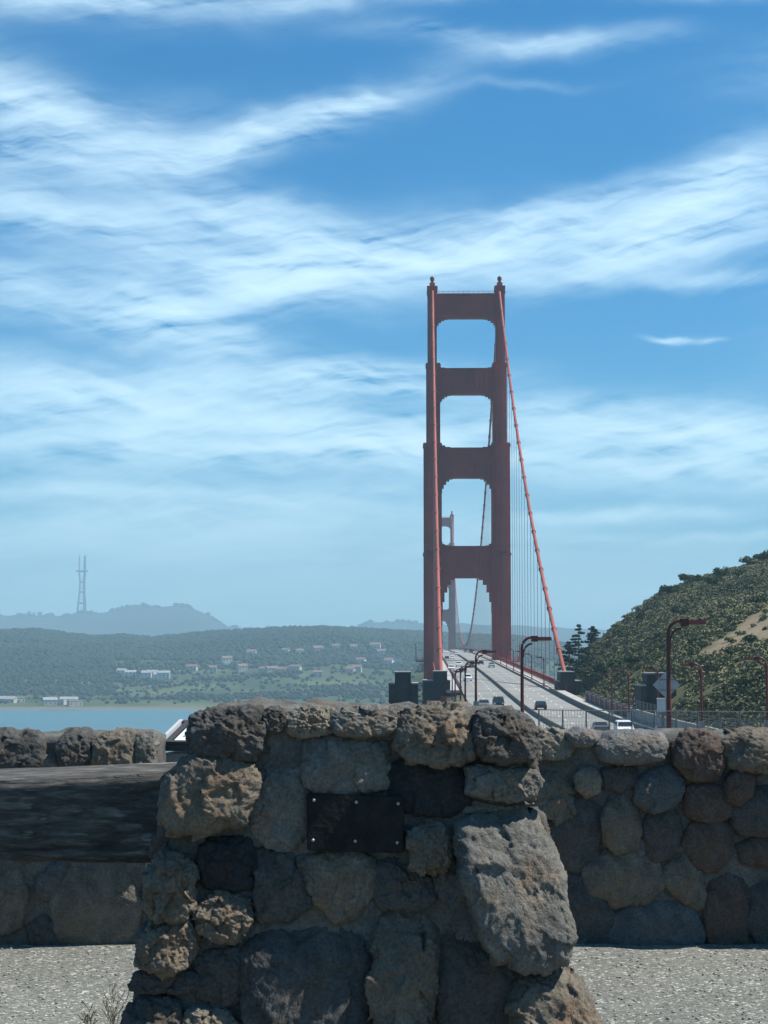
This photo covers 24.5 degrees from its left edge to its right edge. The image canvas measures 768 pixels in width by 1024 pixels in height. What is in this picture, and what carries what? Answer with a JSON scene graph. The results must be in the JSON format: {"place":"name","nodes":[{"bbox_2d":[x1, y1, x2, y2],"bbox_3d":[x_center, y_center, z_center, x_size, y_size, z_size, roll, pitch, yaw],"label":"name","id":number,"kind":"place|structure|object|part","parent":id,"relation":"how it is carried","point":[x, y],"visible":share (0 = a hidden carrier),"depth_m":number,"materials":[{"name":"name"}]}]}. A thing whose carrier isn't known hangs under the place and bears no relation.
{"place":"outdoors","nodes":[
{"label":"outdoors","id":0,"kind":"place"},
{"bbox_2d":[0,710,197,752],"bbox_3d":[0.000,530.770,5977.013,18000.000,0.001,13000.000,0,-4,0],"label":"water","id":1,"kind":"structure","parent":0,"point":[163,721],"depth_m":1921.03,"materials":[{"name":"blue liquid"}]},
{"bbox_2d":[416,276,566,703],"bbox_3d":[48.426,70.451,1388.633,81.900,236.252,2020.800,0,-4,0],"label":"suspension bridge","id":2,"kind":"structure","parent":1,"relation":"in","point":[446,566],"depth_m":720.49,"materials":[{"name":"orange paint"}]},
{"bbox_2d":[456,661,461,666],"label":"car","id":3,"kind":"object","parent":2,"relation":"on","point":[458,663],"visible":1,"depth_m":604.44,"materials":[{"name":"white paint"}]},
{"bbox_2d":[463,674,471,680],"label":"car","id":4,"kind":"object","parent":2,"relation":"on","point":[468,677],"visible":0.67,"depth_m":444.31,"materials":[{"name":"white paint"}]},
{"bbox_2d":[444,649,565,728],"bbox_3d":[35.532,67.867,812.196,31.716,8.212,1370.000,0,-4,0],"label":"median barrier","id":5,"kind":"object","parent":2,"relation":"on","point":[527,708],"visible":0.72,"depth_m":327.60,"materials":[{"name":"grey concrete"}]},
{"bbox_2d":[525,653,531,679],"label":"street lamp","id":6,"kind":"object","parent":2,"relation":"on","point":[531,664],"visible":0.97,"depth_m":450.30,"materials":[{"name":"metal"}]},
{"bbox_2d":[536,657,544,685],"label":"street lamp","id":7,"kind":"object","parent":2,"relation":"on","point":[543,669],"visible":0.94,"depth_m":404.39,"materials":[{"name":"metal"}]},
{"bbox_2d":[0,641,575,709],"bbox_3d":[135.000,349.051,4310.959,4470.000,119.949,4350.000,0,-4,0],"label":"shore hills","id":8,"kind":"structure","parent":0,"point":[94,703],"depth_m":2597.07,"materials":[{"name":"green plant"}]},
{"bbox_2d":[0,696,17,702],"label":"house","id":9,"kind":"structure","parent":8,"relation":"on","point":[9,699],"depth_m":2303.45,"materials":[{"name":"grey"}]},
{"bbox_2d":[17,697,24,701],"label":"house","id":10,"kind":"structure","parent":8,"relation":"on","point":[20,699],"depth_m":2324.47,"materials":[{"name":"grey"}]},
{"bbox_2d":[42,697,57,705],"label":"house","id":11,"kind":"structure","parent":8,"relation":"on","point":[46,701],"depth_m":2256.14,"materials":[{"name":"grey"}]},
{"bbox_2d":[57,699,66,704],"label":"house","id":12,"kind":"structure","parent":8,"relation":"on","point":[61,701],"depth_m":2259.83,"materials":[{"name":"grey"}]},
{"bbox_2d":[59,697,77,699],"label":"house","id":13,"kind":"structure","parent":8,"relation":"on","point":[71,698],"depth_m":2286.85,"materials":[{"name":"grey"}]},
{"bbox_2d":[66,700,82,705],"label":"house","id":14,"kind":"structure","parent":8,"relation":"on","point":[74,702],"depth_m":2249.29,"materials":[{"name":"grey"}]},
{"bbox_2d":[116,668,126,675],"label":"house","id":15,"kind":"structure","parent":8,"relation":"on","point":[121,670],"depth_m":2796.86,"materials":[{"name":"grey"}]},
{"bbox_2d":[124,670,135,675],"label":"house","id":16,"kind":"structure","parent":8,"relation":"on","point":[129,672],"depth_m":2766.56,"materials":[{"name":"grey"}]},
{"bbox_2d":[141,670,151,677],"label":"house","id":17,"kind":"structure","parent":8,"relation":"on","point":[145,673],"depth_m":2759.20,"materials":[{"name":"grey"}]},
{"bbox_2d":[153,672,158,678],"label":"house","id":18,"kind":"structure","parent":8,"relation":"on","point":[155,675],"depth_m":2741.08,"materials":[{"name":"grey"}]},
{"bbox_2d":[158,671,170,678],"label":"house","id":19,"kind":"structure","parent":8,"relation":"on","point":[164,674],"depth_m":2741.83,"materials":[{"name":"grey"}]},
{"bbox_2d":[186,664,197,670],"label":"house","id":20,"kind":"structure","parent":8,"relation":"on","point":[192,667],"depth_m":2838.74,"materials":[{"name":"grey tile"}]},
{"bbox_2d":[209,665,216,673],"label":"house","id":21,"kind":"structure","parent":8,"relation":"on","point":[213,668],"depth_m":2796.47,"materials":[{"name":"grey tile"}]},
{"bbox_2d":[221,656,231,662],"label":"house","id":22,"kind":"structure","parent":8,"relation":"on","point":[226,659],"depth_m":2935.07,"materials":[{"name":"grey tile"}]},
{"bbox_2d":[236,664,247,671],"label":"house","id":23,"kind":"structure","parent":8,"relation":"on","point":[241,667],"depth_m":2802.91,"materials":[{"name":"grey tile"}]},
{"bbox_2d":[246,649,256,654],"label":"house","id":24,"kind":"structure","parent":8,"relation":"on","point":[252,651],"depth_m":3049.41,"materials":[{"name":"tile"}]},
{"bbox_2d":[258,666,265,672],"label":"house","id":25,"kind":"structure","parent":8,"relation":"on","point":[261,669],"depth_m":2750.00,"materials":[{"name":"grey tile"}]},
{"bbox_2d":[265,666,277,672],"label":"house","id":26,"kind":"structure","parent":8,"relation":"on","point":[268,669],"depth_m":2736.59,"materials":[{"name":"grey tile"}]},
{"bbox_2d":[275,667,285,671],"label":"house","id":27,"kind":"structure","parent":8,"relation":"on","point":[281,669],"depth_m":2737.58,"materials":[{"name":"grey tile"}]},
{"bbox_2d":[281,648,290,651],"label":"house","id":28,"kind":"structure","parent":8,"relation":"on","point":[286,649],"depth_m":3069.00,"materials":[{"name":"tile"}]},
{"bbox_2d":[0,602,582,703],"bbox_3d":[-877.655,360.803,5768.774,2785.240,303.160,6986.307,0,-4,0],"label":"wood","id":29,"kind":"object","parent":8,"relation":"on","point":[63,653],"visible":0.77,"depth_m":3022.69,"materials":[{"name":"tree foliage"},{"name":"grass"}]},
{"bbox_2d":[289,664,301,670],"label":"house","id":30,"kind":"structure","parent":8,"relation":"on","point":[295,667],"depth_m":2762.05,"materials":[{"name":"grey tile"}]},
{"bbox_2d":[295,649,303,654],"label":"house","id":31,"kind":"structure","parent":8,"relation":"on","point":[299,651],"depth_m":3038.21,"materials":[{"name":"grey tile"}]},
{"bbox_2d":[313,670,322,676],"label":"house","id":32,"kind":"structure","parent":8,"relation":"on","point":[317,673],"depth_m":2688.67,"materials":[{"name":"grey tile"}]},
{"bbox_2d":[312,646,323,649],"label":"house","id":33,"kind":"structure","parent":8,"relation":"on","point":[317,647],"depth_m":3080.25,"materials":[{"name":"tile"}]},
{"bbox_2d":[345,666,355,673],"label":"house","id":34,"kind":"structure","parent":8,"relation":"on","point":[351,669],"depth_m":2737.04,"materials":[{"name":"grey tile"}]},
{"bbox_2d":[349,644,357,647],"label":"house","id":35,"kind":"structure","parent":8,"relation":"on","point":[353,645],"depth_m":3117.36,"materials":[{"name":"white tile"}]},
{"bbox_2d":[352,665,361,672],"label":"house","id":36,"kind":"structure","parent":8,"relation":"on","point":[358,668],"depth_m":2748.26,"materials":[{"name":"grey tile"}]},
{"bbox_2d":[356,657,365,662],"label":"house","id":37,"kind":"structure","parent":8,"relation":"on","point":[359,659],"depth_m":2906.17,"materials":[{"name":"tile"}]},
{"bbox_2d":[370,642,380,647],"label":"house","id":38,"kind":"structure","parent":8,"relation":"on","point":[376,644],"depth_m":3140.01,"materials":[{"name":"white tile"}]},
{"bbox_2d":[376,649,385,653],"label":"house","id":39,"kind":"structure","parent":8,"relation":"on","point":[381,651],"depth_m":3080.10,"materials":[{"name":"tile"}]},
{"bbox_2d":[384,658,393,663],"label":"house","id":40,"kind":"structure","parent":8,"relation":"on","point":[387,660],"depth_m":2923.07,"materials":[{"name":"white paint"}]},
{"bbox_2d":[0,605,606,647],"bbox_3d":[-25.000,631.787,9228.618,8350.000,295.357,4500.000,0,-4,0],"label":"distant hills","id":41,"kind":"structure","parent":0,"point":[141,620],"depth_m":8728.81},
{"bbox_2d":[76,555,87,612],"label":"broadcast tower","id":42,"kind":"structure","parent":41,"relation":"on","point":[84,571],"depth_m":9186.93,"materials":[{"name":"grey metal"}]},
{"bbox_2d":[0,943,767,1023],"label":"gravel ground","id":43,"kind":"structure","parent":0,"point":[599,971],"depth_m":7.91,"materials":[{"name":"grey gravel"}]},
{"bbox_2d":[0,727,165,945],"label":"stone wall","id":44,"kind":"structure","parent":43,"relation":"on","point":[59,903],"depth_m":8.96,"materials":[{"name":"grey stone"}]},
{"bbox_2d":[78,1000,97,1023],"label":"dry weed","id":45,"kind":"object","parent":43,"relation":"on","point":[85,1016],"visible":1,"depth_m":6.72,"materials":[{"name":"beige plant"}]},
{"bbox_2d":[102,983,128,1023],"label":"dry weed","id":46,"kind":"object","parent":43,"relation":"on","point":[112,1019],"visible":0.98,"depth_m":6.79,"materials":[{"name":"beige plant"}]},
{"bbox_2d":[165,719,190,761],"bbox_3d":[-0.716,1.742,9.703,0.972,1.184,0.420,-1,-4,10],"label":"information panel","id":47,"kind":"object","parent":43,"relation":"on","point":[177,745],"visible":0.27,"depth_m":9.63,"materials":[{"name":"white metal"}]},
{"bbox_2d":[120,696,602,1023],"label":"stone pier","id":48,"kind":"structure","parent":43,"relation":"on","point":[317,861],"depth_m":5.76,"materials":[{"name":"beige stone"}]},
{"bbox_2d":[0,762,176,862],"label":"timber beam","id":49,"kind":"structure","parent":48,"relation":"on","point":[98,814],"depth_m":6.16,"materials":[{"name":"grey wood"}]},
{"bbox_2d":[534,725,767,945],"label":"stone wall","id":50,"kind":"structure","parent":43,"relation":"on","point":[659,836],"depth_m":8.96,"materials":[{"name":"beige stone"}]},
{"bbox_2d":[0,0,767,629],"label":"sky","id":51,"kind":"structure","parent":0,"point":[226,226],"materials":[{"name":"blue"}]},
{"bbox_2d":[462,691,614,728],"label":"highway","id":52,"kind":"structure","parent":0,"point":[552,706],"depth_m":311.13,"materials":[{"name":"grey asphalt"}]},
{"bbox_2d":[478,699,489,705],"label":"car","id":53,"kind":"object","parent":52,"relation":"on","point":[483,701],"visible":0.66,"depth_m":300.28,"materials":[{"name":"grey paint"}]},
{"bbox_2d":[492,696,504,704],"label":"car","id":54,"kind":"object","parent":52,"relation":"on","point":[497,700],"visible":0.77,"depth_m":304.15,"materials":[{"name":"black paint"}]},
{"bbox_2d":[534,701,546,709],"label":"car","id":55,"kind":"object","parent":52,"relation":"on","point":[540,704],"visible":1,"depth_m":292.62,"materials":[{"name":"black paint"}]},
{"bbox_2d":[591,722,608,730],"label":"car","id":56,"kind":"object","parent":52,"relation":"on","point":[597,724],"visible":0.53,"depth_m":211.19,"materials":[{"name":"grey paint"}]},
{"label":"rear window","id":57,"kind":"part","parent":56,"relation":"part of","materials":[{"name":"grey glass"}]},
{"bbox_2d":[549,687,653,728],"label":"road barrier","id":58,"kind":"object","parent":52,"relation":"on","point":[604,715],"visible":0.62,"depth_m":285.44,"materials":[{"name":"grey concrete"}]},
{"bbox_2d":[614,720,633,728],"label":"car","id":59,"kind":"object","parent":52,"relation":"on","point":[617,723],"visible":0.41,"depth_m":205.75,"materials":[{"name":"white paint"}]},
{"bbox_2d":[558,691,653,727],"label":"pavement","id":60,"kind":"structure","parent":0,"point":[579,699],"depth_m":307.61,"materials":[{"name":"concrete"}]},
{"bbox_2d":[599,675,613,715],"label":"street lamp","id":61,"kind":"object","parent":60,"relation":"on","point":[611,712],"visible":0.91,"depth_m":266.62,"materials":[{"name":"metal"}]},
{"bbox_2d":[585,691,632,716],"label":"parapet wall","id":62,"kind":"structure","parent":60,"relation":"on","point":[600,701],"depth_m":294.07,"materials":[{"name":"concrete"}]},
{"bbox_2d":[614,670,630,719],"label":"street lamp","id":63,"kind":"object","parent":60,"relation":"on","point":[623,671],"visible":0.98,"depth_m":233.77,"materials":[{"name":"metal"}]},
{"bbox_2d":[642,666,659,716],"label":"street lamp","id":64,"kind":"object","parent":60,"relation":"on","point":[652,667],"visible":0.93,"depth_m":214.05,"materials":[{"name":"metal"}]},
{"bbox_2d":[680,663,704,727],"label":"street lamp","id":65,"kind":"object","parent":60,"relation":"on","point":[702,725],"visible":0.95,"depth_m":177.09,"materials":[{"name":"red metal"}]},
{"bbox_2d":[446,564,767,728],"bbox_3d":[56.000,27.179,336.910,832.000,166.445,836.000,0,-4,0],"label":"hillside","id":66,"kind":"structure","parent":0,"point":[757,631],"depth_m":299.88,"materials":[{"name":"green plant"}]},
{"bbox_2d":[388,671,417,703],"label":"concrete pylon","id":67,"kind":"object","parent":66,"relation":"on","point":[403,688],"visible":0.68,"depth_m":281.28,"materials":[{"name":"grey concrete"}]},
{"bbox_2d":[422,670,450,703],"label":"concrete pylon","id":68,"kind":"object","parent":66,"relation":"on","point":[434,689],"visible":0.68,"depth_m":378.80,"materials":[{"name":"grey concrete"}]},
{"bbox_2d":[451,670,462,699],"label":"street lamp","id":69,"kind":"object","parent":66,"relation":"on","point":[452,697],"visible":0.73,"depth_m":343.35,"materials":[{"name":"metal"}]},
{"bbox_2d":[454,668,463,701],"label":"street lamp","id":70,"kind":"object","parent":66,"relation":"on","point":[455,699],"visible":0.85,"depth_m":318.48,"materials":[{"name":"metal"}]},
{"bbox_2d":[459,666,472,700],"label":"street lamp","id":71,"kind":"object","parent":66,"relation":"on","point":[460,678],"visible":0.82,"depth_m":288.73,"materials":[{"name":"metal"}]},
{"bbox_2d":[464,661,480,700],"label":"street lamp","id":72,"kind":"object","parent":66,"relation":"on","point":[470,662],"visible":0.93,"depth_m":253.88,"materials":[{"name":"metal"}]},
{"bbox_2d":[473,650,495,705],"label":"street lamp","id":73,"kind":"object","parent":66,"relation":"on","point":[475,703],"visible":0.96,"depth_m":204.12,"materials":[{"name":"brown metal"}]},
{"bbox_2d":[520,636,551,711],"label":"street lamp","id":74,"kind":"object","parent":66,"relation":"on","point":[533,639],"visible":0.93,"depth_m":127.49,"materials":[{"name":"brown metal"}]},
{"bbox_2d":[554,671,581,694],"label":"concrete pylon","id":75,"kind":"object","parent":66,"relation":"on","point":[564,678],"visible":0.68,"depth_m":378.98,"materials":[{"name":"grey concrete"}]},
{"bbox_2d":[557,644,584,684],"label":"conifer tree","id":76,"kind":"object","parent":66,"relation":"on","point":[569,649],"visible":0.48,"depth_m":408.23,"materials":[{"name":"green plant"}]},
{"bbox_2d":[555,624,595,678],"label":"conifer tree","id":77,"kind":"object","parent":66,"relation":"on","point":[585,659],"visible":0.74,"depth_m":423.26,"materials":[{"name":"green plant"}]},
{"bbox_2d":[579,666,594,677],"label":"hillside tree","id":78,"kind":"object","parent":66,"relation":"on","point":[586,672],"visible":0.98,"depth_m":403.03,"materials":[{"name":"green plant"}]},
{"bbox_2d":[581,626,600,650],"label":"conifer tree","id":79,"kind":"object","parent":66,"relation":"on","point":[592,638],"visible":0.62,"depth_m":450.46,"materials":[{"name":"green plant"}]},
{"bbox_2d":[592,659,609,674],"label":"hillside tree","id":80,"kind":"object","parent":66,"relation":"on","point":[601,666],"visible":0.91,"depth_m":382.57,"materials":[{"name":"green plant"}]},
{"bbox_2d":[605,658,623,667],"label":"hillside tree","id":81,"kind":"object","parent":66,"relation":"on","point":[614,663],"visible":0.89,"depth_m":349.84,"materials":[{"name":"green plant"}]},
{"bbox_2d":[612,628,626,636],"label":"hillside tree","id":82,"kind":"object","parent":66,"relation":"on","point":[620,632],"visible":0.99,"depth_m":422.78,"materials":[{"name":"green plant"}]},
{"bbox_2d":[623,655,638,664],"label":"hillside tree","id":83,"kind":"object","parent":66,"relation":"on","point":[632,659],"visible":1,"depth_m":328.25,"materials":[{"name":"green plant"}]},
{"bbox_2d":[635,610,650,619],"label":"hillside tree","id":84,"kind":"object","parent":66,"relation":"on","point":[642,614],"visible":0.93,"depth_m":428.61,"materials":[{"name":"green plant"}]},
{"bbox_2d":[538,709,767,729],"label":"chain link fence","id":85,"kind":"object","parent":66,"relation":"on","point":[659,714],"visible":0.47,"depth_m":95.10,"materials":[{"name":"metal"}]},
{"bbox_2d":[635,672,675,712],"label":"concrete pylon","id":86,"kind":"object","parent":66,"relation":"on","point":[646,691],"visible":0.38,"depth_m":252.46,"materials":[{"name":"grey concrete"}]},
{"bbox_2d":[647,632,663,639],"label":"hillside tree","id":87,"kind":"object","parent":66,"relation":"on","point":[658,634],"visible":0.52,"depth_m":358.12,"materials":[{"name":"green plant"}]},
{"bbox_2d":[656,698,665,727],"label":"sign","id":88,"kind":"object","parent":66,"relation":"on","point":[661,703],"visible":0.5,"depth_m":117.18,"materials":[{"name":"grey metal"}]},
{"bbox_2d":[653,672,679,727],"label":"diamond sign","id":89,"kind":"object","parent":66,"relation":"on","point":[659,684],"visible":0.54,"depth_m":111.48,"materials":[{"name":"metal"}]},
{"bbox_2d":[659,584,682,592],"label":"hillside tree","id":90,"kind":"object","parent":66,"relation":"on","point":[667,588],"visible":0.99,"depth_m":460.70,"materials":[{"name":"green plant"}]},
{"bbox_2d":[579,559,767,729],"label":"hillside scrub","id":91,"kind":"object","parent":66,"relation":"on","point":[734,603],"visible":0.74,"depth_m":317.70,"materials":[{"name":"green plant"}]},
{"bbox_2d":[669,604,690,613],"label":"hillside tree","id":92,"kind":"object","parent":66,"relation":"on","point":[676,608],"visible":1,"depth_m":398.34,"materials":[{"name":"green plant"}]},
{"bbox_2d":[678,573,688,580],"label":"hillside tree","id":93,"kind":"object","parent":66,"relation":"on","point":[683,576],"visible":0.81,"depth_m":487.11,"materials":[{"name":"green plant"}]},
{"bbox_2d":[666,619,705,727],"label":"street lamp","id":94,"kind":"object","parent":66,"relation":"on","point":[685,622],"visible":0.9,"depth_m":99.59,"materials":[{"name":"brown metal"}]},
{"bbox_2d":[687,637,700,643],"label":"hillside tree","id":95,"kind":"object","parent":66,"relation":"on","point":[691,640],"visible":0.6,"depth_m":298.25,"materials":[{"name":"green plant"}]},
{"bbox_2d":[687,574,703,581],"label":"hillside tree","id":96,"kind":"object","parent":66,"relation":"on","point":[698,577],"visible":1,"depth_m":478.69,"materials":[{"name":"green plant"}]},
{"bbox_2d":[630,699,766,730],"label":"retaining wall","id":97,"kind":"structure","parent":66,"relation":"on","point":[658,721],"depth_m":215.35,"materials":[{"name":"concrete"}]},
{"bbox_2d":[703,663,717,670],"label":"hillside tree","id":98,"kind":"object","parent":66,"relation":"on","point":[710,667],"visible":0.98,"depth_m":253.56,"materials":[{"name":"green plant"}]},
{"bbox_2d":[704,575,723,583],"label":"hillside tree","id":99,"kind":"object","parent":66,"relation":"on","point":[709,579],"visible":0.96,"depth_m":448.72,"materials":[{"name":"green plant"}]},
{"bbox_2d":[712,566,729,577],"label":"hillside tree","id":100,"kind":"object","parent":66,"relation":"on","point":[717,571],"visible":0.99,"depth_m":484.03,"materials":[{"name":"green plant"}]},
{"bbox_2d":[726,647,739,653],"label":"hillside tree","id":101,"kind":"object","parent":66,"relation":"on","point":[732,650],"visible":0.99,"depth_m":260.43,"materials":[{"name":"green plant"}]},
{"bbox_2d":[733,569,745,575],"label":"hillside tree","id":102,"kind":"object","parent":66,"relation":"on","point":[737,572],"visible":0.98,"depth_m":454.12,"materials":[{"name":"green plant"}]},
{"bbox_2d":[739,556,757,563],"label":"hillside tree","id":103,"kind":"object","parent":66,"relation":"on","point":[748,559],"visible":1,"depth_m":514.10,"materials":[{"name":"green plant"}]},
{"bbox_2d":[743,634,758,642],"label":"hillside tree","id":104,"kind":"object","parent":66,"relation":"on","point":[751,638],"visible":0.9,"depth_m":268.77,"materials":[{"name":"green plant"}]},
{"bbox_2d":[743,656,767,727],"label":"street lamp","id":105,"kind":"object","parent":66,"relation":"on","point":[755,658],"visible":0.96,"depth_m":164.26,"materials":[{"name":"red metal"}]},
{"bbox_2d":[750,595,767,602],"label":"hillside tree","id":106,"kind":"object","parent":66,"relation":"on","point":[762,598],"visible":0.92,"depth_m":328.74,"materials":[{"name":"green plant"}]},
{"bbox_2d":[752,550,767,559],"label":"hillside tree","id":107,"kind":"object","parent":66,"relation":"on","point":[763,555],"visible":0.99,"depth_m":519.42,"materials":[{"name":"green plant"}]}
]}

